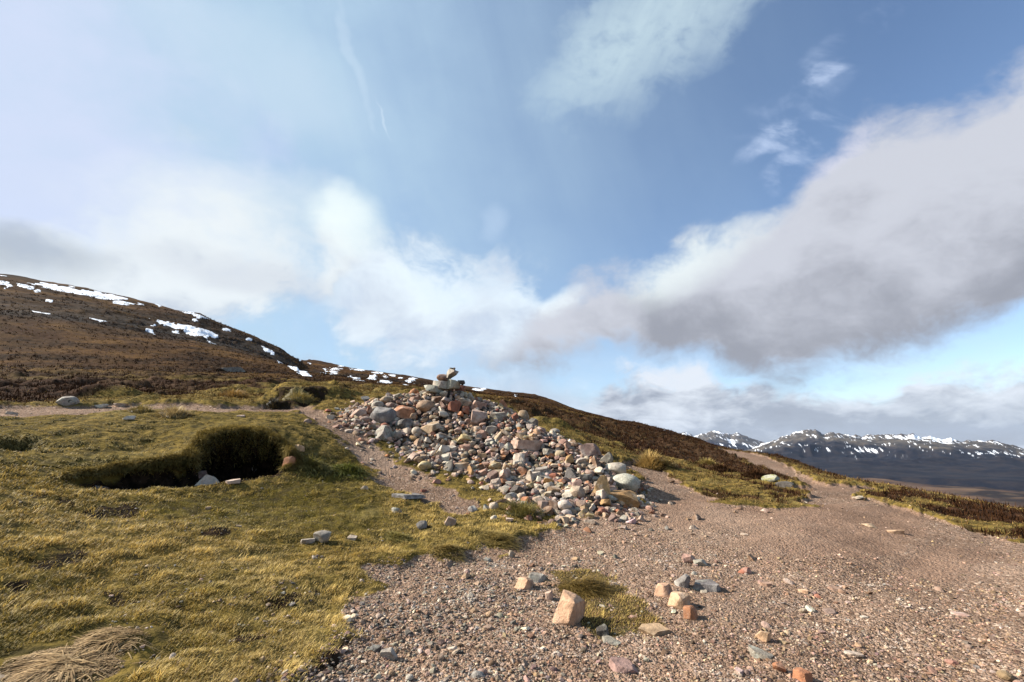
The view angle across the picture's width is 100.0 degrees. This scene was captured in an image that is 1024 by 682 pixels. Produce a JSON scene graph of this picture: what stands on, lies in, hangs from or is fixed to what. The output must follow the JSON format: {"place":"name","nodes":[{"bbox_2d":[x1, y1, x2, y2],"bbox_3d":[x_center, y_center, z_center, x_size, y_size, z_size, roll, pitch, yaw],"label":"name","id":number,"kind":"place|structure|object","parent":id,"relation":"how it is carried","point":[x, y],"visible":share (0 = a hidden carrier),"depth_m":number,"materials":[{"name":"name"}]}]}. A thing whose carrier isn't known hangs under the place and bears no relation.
{"place":"outdoors","nodes":[
{"label":"outdoors","id":0,"kind":"place"},
{"bbox_2d":[0,274,1023,681],"bbox_3d":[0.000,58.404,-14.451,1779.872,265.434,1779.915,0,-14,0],"label":"ground","id":1,"kind":"structure","parent":0,"point":[918,556],"depth_m":4.97,"materials":[{"name":"gravel"}]},
{"bbox_2d":[56,396,79,405],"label":"rock","id":2,"kind":"object","parent":1,"relation":"on","point":[67,400],"visible":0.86,"depth_m":9.07,"materials":[{"name":"stone"}]},
{"bbox_2d":[0,644,147,681],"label":"grass tussock","id":3,"kind":"object","parent":1,"relation":"on","point":[60,664],"depth_m":2.05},
{"bbox_2d":[35,282,127,299],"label":"snow patch","id":4,"kind":"object","parent":1,"relation":"on","point":[76,291],"visible":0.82,"depth_m":125.92,"materials":[{"name":"snow"}]},
{"bbox_2d":[72,622,164,658],"bbox_3d":[-2.153,1.684,2.304,0.668,0.225,0.529,0,-14,0],"label":"grass tussock","id":5,"kind":"object","parent":1,"relation":"on","point":[113,643],"depth_m":2.30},
{"bbox_2d":[124,403,156,413],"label":"grass tussock","id":6,"kind":"object","parent":1,"relation":"on","point":[139,409],"depth_m":8.32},
{"bbox_2d":[155,403,196,418],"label":"grass tussock","id":7,"kind":"object","parent":1,"relation":"on","point":[175,412],"depth_m":8.26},
{"bbox_2d":[149,318,217,337],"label":"snow patch","id":8,"kind":"object","parent":1,"relation":"on","point":[198,331],"visible":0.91,"depth_m":103.42,"materials":[{"name":"snow"}]},
{"bbox_2d":[195,474,219,485],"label":"rock","id":9,"kind":"object","parent":1,"relation":"on","point":[207,479],"visible":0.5,"depth_m":5.97,"materials":[{"name":"stone"}]},
{"bbox_2d":[216,367,244,371],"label":"rock","id":10,"kind":"object","parent":1,"relation":"on","point":[234,369],"visible":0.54,"depth_m":50.39,"materials":[{"name":"stone"}]},
{"bbox_2d":[225,478,240,483],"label":"rock","id":11,"kind":"object","parent":1,"relation":"on","point":[234,481],"visible":0.93,"depth_m":5.97,"materials":[{"name":"stone"}]},
{"bbox_2d":[217,388,251,397],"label":"grass tussock","id":12,"kind":"object","parent":1,"relation":"on","point":[234,394],"depth_m":12.96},
{"bbox_2d":[0,275,517,396],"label":"snow","id":13,"kind":"structure","parent":1,"relation":"on","point":[185,328],"depth_m":116.19,"materials":[{"name":"snow"}]},
{"bbox_2d":[264,397,280,408],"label":"grass tussock","id":14,"kind":"object","parent":1,"relation":"on","point":[272,403],"depth_m":11.09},
{"bbox_2d":[282,456,296,465],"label":"rock","id":15,"kind":"object","parent":1,"relation":"on","point":[290,459],"visible":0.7,"depth_m":6.92,"materials":[{"name":"stone"}]},
{"bbox_2d":[277,385,318,403],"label":"grass tussock","id":16,"kind":"object","parent":1,"relation":"on","point":[300,395],"depth_m":11.95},
{"bbox_2d":[289,366,311,376],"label":"snow patch","id":17,"kind":"object","parent":1,"relation":"on","point":[300,371],"visible":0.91,"depth_m":64.95,"materials":[{"name":"snow"}]},
{"bbox_2d":[301,538,314,543],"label":"rock","id":18,"kind":"object","parent":1,"relation":"on","point":[308,541],"visible":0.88,"depth_m":4.50,"materials":[{"name":"stone"}]},
{"bbox_2d":[297,453,336,477],"bbox_3d":[-3.275,2.108,7.173,0.900,0.492,0.865,0,-14,0],"label":"grass tussock","id":19,"kind":"object","parent":1,"relation":"on","point":[317,464],"depth_m":7.09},
{"bbox_2d":[313,530,331,542],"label":"rock","id":20,"kind":"object","parent":1,"relation":"on","point":[322,536],"visible":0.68,"depth_m":4.57,"materials":[{"name":"stone"}]},
{"bbox_2d":[327,462,371,480],"bbox_3d":[-2.798,2.254,7.366,0.974,0.434,0.837,0,-14,0],"label":"grass tussock","id":21,"kind":"object","parent":1,"relation":"on","point":[345,469],"depth_m":7.34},
{"bbox_2d":[370,644,380,652],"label":"rock","id":22,"kind":"object","parent":1,"relation":"on","point":[375,648],"visible":0.96,"depth_m":2.65,"materials":[{"name":"stone"}]},
{"bbox_2d":[380,647,397,659],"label":"rock","id":23,"kind":"object","parent":1,"relation":"on","point":[390,653],"visible":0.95,"depth_m":2.57,"materials":[{"name":"stone"}]},
{"bbox_2d":[382,530,414,543],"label":"grass tussock","id":24,"kind":"object","parent":1,"relation":"on","point":[397,536],"depth_m":5.08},
{"bbox_2d":[392,493,425,498],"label":"rock","id":25,"kind":"object","parent":1,"relation":"on","point":[408,495],"visible":0.95,"depth_m":6.56,"materials":[{"name":"stone"}]},
{"bbox_2d":[416,520,426,529],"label":"rock","id":26,"kind":"object","parent":1,"relation":"on","point":[420,525],"visible":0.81,"depth_m":5.46,"materials":[{"name":"stone"}]},
{"bbox_2d":[439,445,449,453],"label":"cairn stone","id":27,"kind":"object","parent":1,"relation":"on","point":[445,449],"visible":0.6,"depth_m":8.92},
{"bbox_2d":[423,538,470,564],"bbox_3d":[-0.732,2.326,4.715,0.611,0.270,0.529,5,-15,-21],"label":"grass tussock","id":28,"kind":"object","parent":1,"relation":"on","point":[442,550],"depth_m":4.71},
{"bbox_2d":[444,516,456,525],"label":"rock","id":29,"kind":"object","parent":1,"relation":"on","point":[450,521],"visible":0.86,"depth_m":5.59,"materials":[{"name":"stone"}]},
{"bbox_2d":[489,462,500,469],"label":"cairn stone","id":30,"kind":"object","parent":1,"relation":"on","point":[495,466],"visible":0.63,"depth_m":8.33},
{"bbox_2d":[478,527,528,551],"bbox_3d":[-0.178,2.445,5.231,0.775,0.304,0.707,0,-14,0],"label":"grass tussock","id":31,"kind":"object","parent":1,"relation":"on","point":[500,540],"depth_m":5.22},
{"bbox_2d":[498,469,509,478],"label":"cairn stone","id":32,"kind":"object","parent":1,"relation":"on","point":[504,473],"visible":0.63,"depth_m":7.92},
{"bbox_2d":[313,389,700,532],"bbox_3d":[-0.838,2.249,9.425,7.582,2.944,6.876,0,-14,0],"label":"rubble","id":33,"kind":"object","parent":1,"relation":"on","point":[506,423],"visible":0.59,"depth_m":8.81,"materials":[{"name":"stone"}]},
{"bbox_2d":[349,407,366,417],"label":"cairn stone","id":34,"kind":"object","parent":33,"relation":"on","point":[362,412],"visible":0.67,"depth_m":10.19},
{"bbox_2d":[370,407,396,423],"bbox_3d":[-3.057,1.804,10.224,0.635,0.474,0.610,5,-11,-17],"label":"cairn stone","id":35,"kind":"object","parent":33,"relation":"on","point":[380,415],"visible":0.74,"depth_m":9.99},
{"bbox_2d":[375,425,391,439],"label":"cairn stone","id":36,"kind":"object","parent":33,"relation":"on","point":[383,432],"visible":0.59,"depth_m":9.35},
{"bbox_2d":[380,396,392,402],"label":"cairn stone","id":37,"kind":"object","parent":33,"relation":"on","point":[385,399],"visible":0.84,"depth_m":10.88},
{"bbox_2d":[391,430,401,438],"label":"cairn stone","id":38,"kind":"object","parent":33,"relation":"on","point":[397,434],"visible":0.93,"depth_m":9.43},
{"bbox_2d":[395,418,412,428],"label":"cairn stone","id":39,"kind":"object","parent":33,"relation":"on","point":[402,423],"visible":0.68,"depth_m":9.88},
{"bbox_2d":[394,405,414,418],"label":"cairn stone","id":40,"kind":"object","parent":33,"relation":"on","point":[403,412],"visible":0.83,"depth_m":10.26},
{"bbox_2d":[411,427,421,434],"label":"cairn stone","id":41,"kind":"object","parent":33,"relation":"on","point":[417,430],"visible":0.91,"depth_m":9.65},
{"bbox_2d":[417,461,431,469],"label":"cairn stone","id":42,"kind":"object","parent":33,"relation":"on","point":[423,465],"visible":0.93,"depth_m":8.09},
{"bbox_2d":[416,400,433,411],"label":"cairn stone","id":43,"kind":"object","parent":33,"relation":"on","point":[424,405],"visible":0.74,"depth_m":10.40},
{"bbox_2d":[421,421,442,433],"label":"cairn stone","id":44,"kind":"object","parent":33,"relation":"on","point":[431,427],"visible":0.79,"depth_m":9.76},
{"bbox_2d":[424,385,442,393],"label":"cairn stone","id":45,"kind":"object","parent":33,"relation":"on","point":[431,388],"visible":0.81,"depth_m":10.85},
{"bbox_2d":[433,381,447,389],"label":"cairn stone","id":46,"kind":"object","parent":33,"relation":"on","point":[441,385],"visible":0.7,"depth_m":10.95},
{"bbox_2d":[443,460,452,471],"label":"cairn stone","id":47,"kind":"object","parent":33,"relation":"on","point":[449,466],"visible":0.79,"depth_m":8.21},
{"bbox_2d":[446,379,459,389],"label":"cairn stone","id":48,"kind":"object","parent":33,"relation":"on","point":[453,384],"visible":0.86,"depth_m":10.96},
{"bbox_2d":[446,369,458,378],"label":"cairn stone","id":49,"kind":"object","parent":48,"relation":"on","point":[451,373],"visible":0.97,"depth_m":11.12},
{"bbox_2d":[448,401,460,411],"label":"cairn stone","id":50,"kind":"object","parent":33,"relation":"on","point":[454,406],"visible":0.78,"depth_m":10.38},
{"bbox_2d":[454,462,467,469],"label":"cairn stone","id":51,"kind":"object","parent":33,"relation":"on","point":[462,465],"visible":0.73,"depth_m":8.29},
{"bbox_2d":[457,433,471,441],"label":"cairn stone","id":52,"kind":"object","parent":33,"relation":"on","point":[464,436],"visible":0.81,"depth_m":9.33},
{"bbox_2d":[458,398,472,406],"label":"cairn stone","id":53,"kind":"object","parent":33,"relation":"on","point":[467,402],"visible":0.67,"depth_m":10.63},
{"bbox_2d":[470,409,486,425],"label":"cairn stone","id":54,"kind":"object","parent":33,"relation":"on","point":[478,417],"visible":0.86,"depth_m":9.98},
{"bbox_2d":[470,400,486,409],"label":"cairn stone","id":55,"kind":"object","parent":33,"relation":"on","point":[478,404],"visible":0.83,"depth_m":10.58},
{"bbox_2d":[485,426,496,434],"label":"cairn stone","id":56,"kind":"object","parent":33,"relation":"on","point":[490,429],"visible":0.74,"depth_m":9.65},
{"bbox_2d":[486,470,497,480],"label":"cairn stone","id":57,"kind":"object","parent":33,"relation":"on","point":[492,474],"visible":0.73,"depth_m":7.93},
{"bbox_2d":[490,412,504,420],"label":"cairn stone","id":58,"kind":"object","parent":33,"relation":"on","point":[498,416],"visible":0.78,"depth_m":10.16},
{"bbox_2d":[510,485,526,493],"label":"cairn stone","id":59,"kind":"object","parent":33,"relation":"on","point":[518,489],"visible":0.74,"depth_m":7.17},
{"bbox_2d":[513,453,524,463],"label":"cairn stone","id":60,"kind":"object","parent":33,"relation":"on","point":[520,457],"visible":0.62,"depth_m":8.62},
{"bbox_2d":[518,410,528,419],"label":"cairn stone","id":61,"kind":"object","parent":33,"relation":"on","point":[522,414],"visible":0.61,"depth_m":10.33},
{"bbox_2d":[511,440,542,450],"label":"cairn stone","id":62,"kind":"object","parent":33,"relation":"on","point":[534,445],"visible":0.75,"depth_m":8.99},
{"bbox_2d":[526,470,534,481],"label":"cairn stone","id":63,"kind":"object","parent":33,"relation":"on","point":[530,477],"visible":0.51,"depth_m":7.89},
{"bbox_2d":[543,506,553,515],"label":"cairn stone","id":64,"kind":"object","parent":33,"relation":"on","point":[549,509],"visible":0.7,"depth_m":6.49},
{"bbox_2d":[549,499,558,509],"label":"cairn stone","id":65,"kind":"object","parent":33,"relation":"on","point":[553,503],"visible":0.61,"depth_m":6.64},
{"bbox_2d":[547,486,560,492],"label":"cairn stone","id":66,"kind":"object","parent":33,"relation":"on","point":[553,489],"visible":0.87,"depth_m":7.29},
{"bbox_2d":[558,500,571,510],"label":"cairn stone","id":67,"kind":"object","parent":33,"relation":"on","point":[564,504],"visible":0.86,"depth_m":6.58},
{"bbox_2d":[564,467,576,478],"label":"cairn stone","id":68,"kind":"object","parent":33,"relation":"on","point":[569,473],"visible":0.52,"depth_m":8.07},
{"bbox_2d":[579,474,591,480],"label":"cairn stone","id":69,"kind":"object","parent":33,"relation":"on","point":[585,477],"visible":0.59,"depth_m":7.97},
{"bbox_2d":[579,443,600,456],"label":"cairn stone","id":70,"kind":"object","parent":33,"relation":"on","point":[589,449],"visible":0.84,"depth_m":8.84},
{"bbox_2d":[590,456,600,467],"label":"cairn stone","id":71,"kind":"object","parent":33,"relation":"on","point":[595,462],"visible":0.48,"depth_m":8.43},
{"bbox_2d":[596,489,606,499],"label":"cairn stone","id":72,"kind":"object","parent":33,"relation":"on","point":[602,493],"visible":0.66,"depth_m":7.14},
{"bbox_2d":[593,475,610,495],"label":"cairn stone","id":73,"kind":"object","parent":33,"relation":"on","point":[602,482],"visible":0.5,"depth_m":7.36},
{"bbox_2d":[600,499,610,505],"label":"cairn stone","id":74,"kind":"object","parent":33,"relation":"on","point":[605,502],"visible":0.96,"depth_m":6.92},
{"bbox_2d":[599,452,612,463],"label":"cairn stone","id":75,"kind":"object","parent":33,"relation":"on","point":[607,457],"visible":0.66,"depth_m":8.62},
{"bbox_2d":[605,462,625,473],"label":"cairn stone","id":76,"kind":"object","parent":33,"relation":"on","point":[617,467],"visible":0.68,"depth_m":8.33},
{"bbox_2d":[610,490,639,507],"bbox_3d":[1.894,2.747,7.438,0.547,0.296,0.490,-2,-14,8],"label":"cairn stone","id":77,"kind":"object","parent":33,"relation":"on","point":[629,498],"visible":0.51,"depth_m":7.25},
{"bbox_2d":[613,473,639,491],"bbox_3d":[2.128,2.666,8.059,0.532,0.356,0.489,3,-16,16],"label":"cairn stone","id":78,"kind":"object","parent":33,"relation":"on","point":[628,481],"visible":0.74,"depth_m":7.89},
{"bbox_2d":[0,365,1021,681],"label":"grass","id":79,"kind":"structure","parent":1,"relation":"on","point":[188,455],"depth_m":3.85,"materials":[{"name":"plant"}]},
{"bbox_2d":[0,279,1023,540],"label":"heather","id":80,"kind":"object","parent":1,"relation":"on","point":[1000,515],"visible":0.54,"depth_m":17.94,"materials":[{"name":"plant"}]},
{"bbox_2d":[4,380,1023,681],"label":"gravel","id":81,"kind":"structure","parent":1,"relation":"on","point":[522,664],"depth_m":3.06,"materials":[{"name":"gravel"}]},
{"bbox_2d":[498,497,546,519],"bbox_3d":[0.155,2.514,6.434,0.957,0.413,0.806,0,-14,0],"label":"grass tussock","id":82,"kind":"object","parent":1,"relation":"on","point":[520,510],"depth_m":6.36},
{"bbox_2d":[515,577,533,589],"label":"rock","id":83,"kind":"object","parent":1,"relation":"on","point":[525,583],"visible":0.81,"depth_m":3.88,"materials":[{"name":"stone"}]},
{"bbox_2d":[528,572,547,582],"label":"rock","id":84,"kind":"object","parent":1,"relation":"on","point":[535,577],"visible":0.73,"depth_m":4.06,"materials":[{"name":"stone"}]},
{"bbox_2d":[552,589,584,626],"bbox_3d":[0.426,2.056,3.219,0.250,0.290,0.188,8,-7,5],"label":"rock","id":85,"kind":"object","parent":1,"relation":"on","point":[570,609],"visible":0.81,"depth_m":3.18,"materials":[{"name":"stone"}]},
{"bbox_2d":[570,486,584,497],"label":"cairn stone","id":86,"kind":"object","parent":1,"relation":"on","point":[577,491],"visible":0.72,"depth_m":7.11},
{"bbox_2d":[544,565,626,600],"bbox_3d":[0.633,2.239,3.911,0.983,0.389,0.803,0,-14,0],"label":"grass tussock","id":87,"kind":"object","parent":1,"relation":"on","point":[586,586],"depth_m":3.86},
{"bbox_2d":[596,624,608,636],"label":"rock","id":88,"kind":"object","parent":1,"relation":"on","point":[602,629],"visible":0.8,"depth_m":3.03,"materials":[{"name":"stone"}]},
{"bbox_2d":[602,635,620,645],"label":"rock","id":89,"kind":"object","parent":1,"relation":"on","point":[608,639],"visible":1,"depth_m":2.92,"materials":[{"name":"stone"}]},
{"bbox_2d":[609,656,637,673],"bbox_3d":[0.665,1.959,2.581,0.153,0.067,0.135,3,-14,-13],"label":"rock","id":90,"kind":"object","parent":1,"relation":"on","point":[622,665],"visible":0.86,"depth_m":2.57,"materials":[{"name":"stone"}]},
{"bbox_2d":[629,449,671,470],"bbox_3d":[3.708,3.268,11.791,1.385,0.681,1.230,0,-14,0],"label":"grass tussock","id":91,"kind":"object","parent":1,"relation":"on","point":[647,461],"depth_m":11.69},
{"bbox_2d":[638,623,669,636],"bbox_3d":[1.008,2.090,3.091,0.209,0.065,0.182,5,-15,-18],"label":"rock","id":92,"kind":"object","parent":1,"relation":"on","point":[655,629],"visible":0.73,"depth_m":3.06,"materials":[{"name":"stone"}]},
{"bbox_2d":[654,583,672,596],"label":"rock","id":93,"kind":"object","parent":1,"relation":"on","point":[662,589],"visible":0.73,"depth_m":3.67,"materials":[{"name":"stone"}]},
{"bbox_2d":[655,458,677,467],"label":"grass tussock","id":94,"kind":"object","parent":1,"relation":"on","point":[667,463],"depth_m":11.78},
{"bbox_2d":[667,591,690,608],"bbox_3d":[1.350,2.122,3.480,0.135,0.161,0.144,11,-18,-37],"label":"rock","id":95,"kind":"object","parent":1,"relation":"on","point":[678,600],"visible":0.85,"depth_m":3.45,"materials":[{"name":"stone"}]},
{"bbox_2d":[674,574,690,587],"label":"rock","id":96,"kind":"object","parent":1,"relation":"on","point":[683,581],"visible":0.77,"depth_m":3.90,"materials":[{"name":"stone"}]},
{"bbox_2d":[682,553,694,562],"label":"rock","id":97,"kind":"object","parent":1,"relation":"on","point":[688,558],"visible":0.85,"depth_m":4.65,"materials":[{"name":"stone"}]},
{"bbox_2d":[683,605,697,619],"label":"rock","id":98,"kind":"object","parent":1,"relation":"on","point":[689,612],"visible":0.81,"depth_m":3.24,"materials":[{"name":"stone"}]},
{"bbox_2d":[693,559,707,565],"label":"rock","id":99,"kind":"object","parent":1,"relation":"on","point":[701,562],"visible":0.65,"depth_m":4.59,"materials":[{"name":"stone"}]},
{"bbox_2d":[693,579,720,591],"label":"rock","id":100,"kind":"object","parent":1,"relation":"on","point":[709,585],"visible":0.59,"depth_m":3.87,"materials":[{"name":"stone"}]},
{"bbox_2d":[697,456,717,465],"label":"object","id":101,"kind":"object","parent":1,"relation":"on","point":[708,461],"visible":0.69,"depth_m":14.92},
{"bbox_2d":[708,463,735,471],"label":"heather bush","id":102,"kind":"object","parent":1,"relation":"on","point":[721,467],"visible":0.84,"depth_m":12.57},
{"bbox_2d":[738,567,751,573],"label":"rock","id":103,"kind":"object","parent":1,"relation":"on","point":[745,570],"visible":0.87,"depth_m":4.39,"materials":[{"name":"stone"}]},
{"bbox_2d":[737,467,770,478],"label":"heather bush","id":104,"kind":"object","parent":1,"relation":"on","point":[757,473],"visible":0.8,"depth_m":11.83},
{"bbox_2d":[748,645,772,658],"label":"rock","id":105,"kind":"object","parent":1,"relation":"on","point":[755,652],"visible":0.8,"depth_m":2.72,"materials":[{"name":"stone"}]},
{"bbox_2d":[755,631,770,641],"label":"rock","id":106,"kind":"object","parent":1,"relation":"on","point":[763,636],"visible":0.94,"depth_m":2.92,"materials":[{"name":"stone"}]},
{"bbox_2d":[761,474,779,481],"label":"rock","id":107,"kind":"object","parent":1,"relation":"on","point":[771,477],"visible":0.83,"depth_m":10.62,"materials":[{"name":"stone"}]},
{"bbox_2d":[772,661,785,671],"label":"rock","id":108,"kind":"object","parent":1,"relation":"on","point":[779,666],"visible":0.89,"depth_m":2.53,"materials":[{"name":"stone"}]},
{"bbox_2d":[775,481,793,487],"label":"rock","id":109,"kind":"object","parent":1,"relation":"on","point":[783,484],"visible":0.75,"depth_m":10.11,"materials":[{"name":"stone"}]},
{"bbox_2d":[792,667,812,681],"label":"rock","id":110,"kind":"object","parent":1,"relation":"on","point":[801,674],"visible":0.95,"depth_m":2.44,"materials":[{"name":"stone"}]},
{"bbox_2d":[822,608,836,614],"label":"rock","id":111,"kind":"object","parent":1,"relation":"on","point":[829,611],"visible":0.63,"depth_m":3.50,"materials":[{"name":"stone"}]},
{"bbox_2d":[844,650,863,656],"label":"rock","id":112,"kind":"object","parent":1,"relation":"on","point":[851,653],"visible":1,"depth_m":2.78,"materials":[{"name":"stone"}]},
{"bbox_2d":[0,0,1023,448],"label":"sky","id":113,"kind":"structure","parent":0,"point":[766,221],"materials":[{"name":"blue"}]},
{"bbox_2d":[680,430,764,449],"bbox_3d":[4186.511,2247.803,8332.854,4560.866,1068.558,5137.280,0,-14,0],"label":"mountain","id":114,"kind":"structure","parent":0,"point":[735,440],"depth_m":8516.20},
{"bbox_2d":[743,429,1023,490],"bbox_3d":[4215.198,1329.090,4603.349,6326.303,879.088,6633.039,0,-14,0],"label":"mountain","id":115,"kind":"structure","parent":0,"point":[931,460],"depth_m":3875.41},
{"bbox_2d":[854,478,1023,506],"bbox_3d":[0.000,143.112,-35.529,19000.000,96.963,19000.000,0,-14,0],"label":"moorland","id":116,"kind":"structure","parent":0,"point":[1002,496],"depth_m":1688.40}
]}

